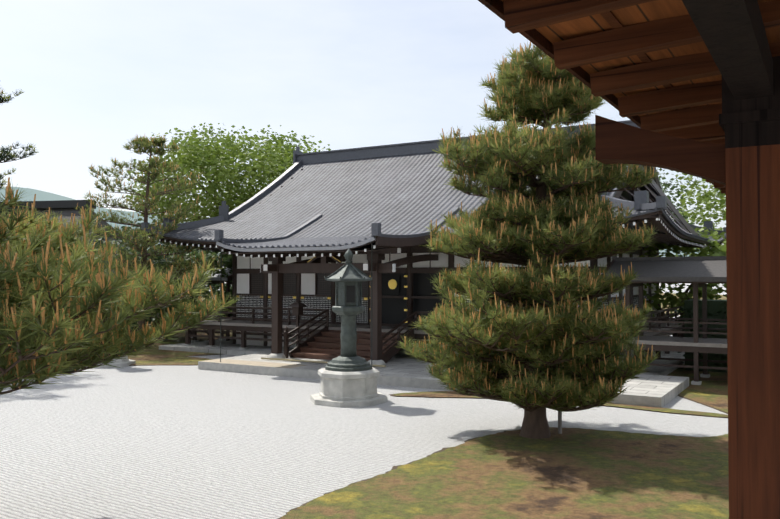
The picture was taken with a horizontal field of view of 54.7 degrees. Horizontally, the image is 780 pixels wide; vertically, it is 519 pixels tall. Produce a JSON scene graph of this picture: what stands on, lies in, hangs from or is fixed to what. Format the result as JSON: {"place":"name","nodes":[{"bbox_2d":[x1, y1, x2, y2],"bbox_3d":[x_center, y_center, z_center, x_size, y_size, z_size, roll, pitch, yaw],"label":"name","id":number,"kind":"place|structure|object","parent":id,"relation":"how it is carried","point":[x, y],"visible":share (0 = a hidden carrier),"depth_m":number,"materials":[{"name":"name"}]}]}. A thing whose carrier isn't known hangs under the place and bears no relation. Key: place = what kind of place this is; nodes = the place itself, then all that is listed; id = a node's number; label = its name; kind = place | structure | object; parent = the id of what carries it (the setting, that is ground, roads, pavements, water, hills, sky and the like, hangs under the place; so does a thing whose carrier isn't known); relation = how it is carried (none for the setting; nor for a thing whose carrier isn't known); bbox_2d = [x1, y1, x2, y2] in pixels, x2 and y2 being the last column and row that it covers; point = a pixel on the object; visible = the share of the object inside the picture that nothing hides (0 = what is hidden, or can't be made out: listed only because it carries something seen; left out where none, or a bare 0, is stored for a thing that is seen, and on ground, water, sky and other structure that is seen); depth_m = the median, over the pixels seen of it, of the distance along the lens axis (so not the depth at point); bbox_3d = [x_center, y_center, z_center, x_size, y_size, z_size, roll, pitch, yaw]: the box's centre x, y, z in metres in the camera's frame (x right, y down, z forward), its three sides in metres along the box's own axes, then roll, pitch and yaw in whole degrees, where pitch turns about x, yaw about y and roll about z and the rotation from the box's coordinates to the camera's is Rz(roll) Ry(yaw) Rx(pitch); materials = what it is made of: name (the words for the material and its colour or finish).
{"place":"outdoors","nodes":[
{"label":"outdoors","id":0,"kind":"place"},
{"bbox_2d":[0,187,708,256],"bbox_3d":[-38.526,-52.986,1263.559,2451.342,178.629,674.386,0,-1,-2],"label":"hills","id":1,"kind":"structure","parent":0,"point":[43,196],"depth_m":1459.28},
{"bbox_2d":[0,0,725,244],"label":"sky","id":2,"kind":"structure","parent":0,"point":[94,76],"materials":[{"name":"white"}]},
{"bbox_2d":[0,282,727,518],"bbox_3d":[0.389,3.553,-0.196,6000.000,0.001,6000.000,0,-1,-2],"label":"ground","id":3,"kind":"structure","parent":0,"point":[162,442],"depth_m":16.82,"materials":[{"name":"white gravel"}]},
{"bbox_2d":[0,88,53,220],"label":"tall pine","id":4,"kind":"object","parent":3,"relation":"on","point":[3,149],"depth_m":30.46,"materials":[{"name":"green plant"}]},
{"bbox_2d":[0,200,127,249],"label":"building","id":5,"kind":"structure","parent":3,"relation":"on","point":[59,206],"depth_m":70.69,"materials":[{"name":"grey"}]},
{"bbox_2d":[1,208,177,324],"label":"pine","id":6,"kind":"object","parent":3,"relation":"on","point":[18,239],"depth_m":10.46,"materials":[{"name":"green plant"}]},
{"bbox_2d":[2,203,163,291],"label":"pine shoots","id":7,"kind":"object","parent":6,"relation":"on","point":[47,216],"visible":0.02,"depth_m":10.76,"materials":[{"name":"plant"}]},
{"bbox_2d":[0,177,239,394],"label":"pine","id":8,"kind":"object","parent":3,"relation":"on","point":[26,327],"depth_m":7.91,"materials":[{"name":"green plant"}]},
{"bbox_2d":[96,245,198,330],"bbox_3d":[-14.507,1.799,40.435,8.760,5.294,8.825,0,-1,-2],"label":"bush","id":9,"kind":"object","parent":3,"relation":"on","point":[160,259],"depth_m":39.28,"materials":[{"name":"green plant"}]},
{"bbox_2d":[73,136,225,333],"bbox_3d":[-12.362,-0.946,37.476,8.823,10.652,8.691,0,-1,-2],"label":"pine","id":10,"kind":"object","parent":3,"relation":"on","point":[144,141],"depth_m":37.12,"materials":[{"name":"green plant"}]},
{"bbox_2d":[76,134,222,270],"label":"pine shoots","id":11,"kind":"object","parent":10,"relation":"on","point":[150,201],"visible":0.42,"depth_m":37.24,"materials":[{"name":"green plant"}]},
{"bbox_2d":[128,356,211,365],"bbox_3d":[-15.432,4.226,31.118,17.070,0.030,3.975,0,-1,-7],"label":"moss","id":12,"kind":"object","parent":3,"relation":"on","point":[164,361],"visible":0.31,"depth_m":31.50,"materials":[{"name":"plant"}]},
{"bbox_2d":[87,259,135,367],"bbox_3d":[-11.352,2.048,30.197,2.070,4.346,2.070,1,-2,-42],"label":"lantern","id":13,"kind":"object","parent":12,"relation":"on","point":[126,362],"depth_m":29.64,"materials":[{"name":"white stone"}]},
{"bbox_2d":[130,264,231,341],"bbox_3d":[-13.969,2.309,43.755,15.520,4.420,3.753,-1,-1,30],"label":"corridor","id":14,"kind":"object","parent":3,"relation":"on","point":[216,278],"visible":0.06,"depth_m":39.83,"materials":[{"name":"brown wood"}]},
{"bbox_2d":[147,245,231,339],"bbox_3d":[-10.060,1.716,41.672,8.024,5.515,7.671,0,-1,-2],"label":"bush","id":15,"kind":"object","parent":3,"relation":"on","point":[227,262],"depth_m":39.88,"materials":[{"name":"green plant"}]},
{"bbox_2d":[126,123,330,258],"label":"leafy tree","id":16,"kind":"object","parent":3,"relation":"on","point":[277,157],"depth_m":65.78,"materials":[{"name":"green plant"}]},
{"bbox_2d":[310,249,386,407],"bbox_3d":[-1.181,1.858,21.558,2.070,4.346,2.070,0,-1,-14],"label":"lantern","id":17,"kind":"object","parent":3,"relation":"on","point":[348,377],"visible":1,"depth_m":21.17,"materials":[{"name":"white stone"}]},
{"bbox_2d":[148,165,723,407],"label":"temple building","id":18,"kind":"structure","parent":3,"relation":"on","point":[281,308],"depth_m":31.37,"materials":[{"name":"brown wood"}]},
{"bbox_2d":[220,242,371,364],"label":"rain chains","id":19,"kind":"object","parent":18,"relation":"attached to","point":[371,306],"visible":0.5,"depth_m":25.16,"materials":[{"name":"metal"}]},
{"bbox_2d":[261,357,385,366],"bbox_3d":[-2.580,3.814,28.052,5.504,0.070,0.070,-1,-1,28],"label":"stone edging","id":20,"kind":"object","parent":18,"relation":"on","point":[310,361],"visible":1,"depth_m":28.40,"materials":[{"name":"beige stone"}]},
{"bbox_2d":[154,149,722,247],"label":"hall roof","id":21,"kind":"structure","parent":18,"relation":"on","point":[351,200],"depth_m":35.21,"materials":[{"name":"grey tile"}]},
{"bbox_2d":[141,120,725,251],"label":"roof trim","id":22,"kind":"structure","parent":21,"relation":"on","point":[639,200],"depth_m":33.33,"materials":[{"name":"grey tile"}]},
{"bbox_2d":[278,427,728,518],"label":"moss island","id":23,"kind":"structure","parent":3,"relation":"on","point":[574,473],"depth_m":12.88,"materials":[{"name":"plant"}]},
{"bbox_2d":[396,40,662,438],"bbox_3d":[3.119,-0.363,16.633,5.666,8.569,5.785,0,-1,-2],"label":"pine","id":24,"kind":"object","parent":23,"relation":"on","point":[521,279],"depth_m":15.53,"materials":[{"name":"green plant"}]},
{"bbox_2d":[558,411,561,433],"bbox_3d":[3.813,3.619,16.920,0.083,0.620,0.083,0,-1,21],"label":"post","id":25,"kind":"object","parent":23,"relation":"on","point":[560,422],"visible":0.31,"depth_m":16.88,"materials":[{"name":"grey wood"}]},
{"bbox_2d":[388,391,727,417],"bbox_3d":[4.668,4.011,21.345,9.726,0.030,1.786,-1,-1,22],"label":"moss strip","id":26,"kind":"object","parent":3,"relation":"on","point":[439,394],"visible":0.52,"depth_m":20.55,"materials":[{"name":"plant"}]},
{"bbox_2d":[602,256,727,384],"bbox_3d":[19.890,1.779,20.121,27.520,4.440,3.702,-1,-1,30],"label":"corridor","id":27,"kind":"object","parent":3,"relation":"on","point":[700,271],"visible":0.54,"depth_m":25.19,"materials":[{"name":"grey wood"}]},
{"bbox_2d":[657,168,701,254],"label":"tree","id":28,"kind":"object","parent":3,"relation":"on","point":[666,185],"visible":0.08,"depth_m":55.83,"materials":[{"name":"green plant"}]},
{"bbox_2d":[639,219,726,336],"bbox_3d":[14.575,1.260,36.429,7.581,6.196,8.133,0,-1,-2],"label":"tree","id":29,"kind":"object","parent":3,"relation":"on","point":[718,249],"depth_m":34.63,"materials":[{"name":"green plant"}]},
{"bbox_2d":[666,364,727,413],"bbox_3d":[47.625,4.194,29.423,85.155,0.020,53.692,1,-2,-38],"label":"moss","id":30,"kind":"object","parent":3,"relation":"on","point":[711,391],"visible":0.15,"depth_m":23.31,"materials":[{"name":"plant"}]},
{"bbox_2d":[673,173,725,256],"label":"tree","id":31,"kind":"object","parent":30,"relation":"on","point":[705,197],"visible":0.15,"depth_m":45.45,"materials":[{"name":"green plant"}]},
{"bbox_2d":[675,299,727,372],"bbox_3d":[27.046,2.345,20.137,36.685,3.350,2.663,-1,-1,30],"label":"hedge","id":32,"kind":"object","parent":3,"relation":"on","point":[716,309],"visible":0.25,"depth_m":27.94,"materials":[{"name":"green plant"}]},
{"bbox_2d":[725,144,779,518],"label":"post","id":33,"kind":"object","parent":3,"relation":"on","point":[753,253],"visible":1,"depth_m":4.30,"materials":[{"name":"brown wood"}]},
{"bbox_2d":[595,115,725,185],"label":"beam","id":34,"kind":"structure","parent":33,"relation":"attached to","point":[616,142],"depth_m":4.64,"materials":[{"name":"brown wood"}]},
{"bbox_2d":[682,0,779,147],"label":"beam","id":35,"kind":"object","parent":33,"relation":"on","point":[732,33],"visible":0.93,"depth_m":3.78,"materials":[{"name":"black wood"}]},
{"bbox_2d":[503,0,779,193],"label":"rafters","id":36,"kind":"object","parent":35,"relation":"on","point":[640,41],"visible":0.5,"depth_m":4.45,"materials":[{"name":"brown wood"}]},
{"bbox_2d":[501,0,779,115],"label":"boards","id":37,"kind":"object","parent":36,"relation":"on","point":[626,16],"visible":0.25,"depth_m":4.09,"materials":[{"name":"brown wood"}]},
{"bbox_2d":[478,0,725,194],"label":"rafter ends","id":38,"kind":"object","parent":37,"relation":"attached to","point":[539,40],"depth_m":4.22,"materials":[{"name":"brown wood"}]},
{"bbox_2d":[71,293,726,356],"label":"hedge","id":39,"kind":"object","parent":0,"point":[180,339],"depth_m":38.47,"materials":[{"name":"plant"}]},
{"bbox_2d":[94,241,177,322],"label":"bush","id":40,"kind":"object","parent":39,"relation":"on","point":[129,258],"depth_m":44.57,"materials":[{"name":"green plant"}]},
{"bbox_2d":[92,218,225,330],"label":"shrub","id":41,"kind":"object","parent":39,"relation":"on","point":[158,241],"depth_m":48.32,"materials":[{"name":"green plant"}]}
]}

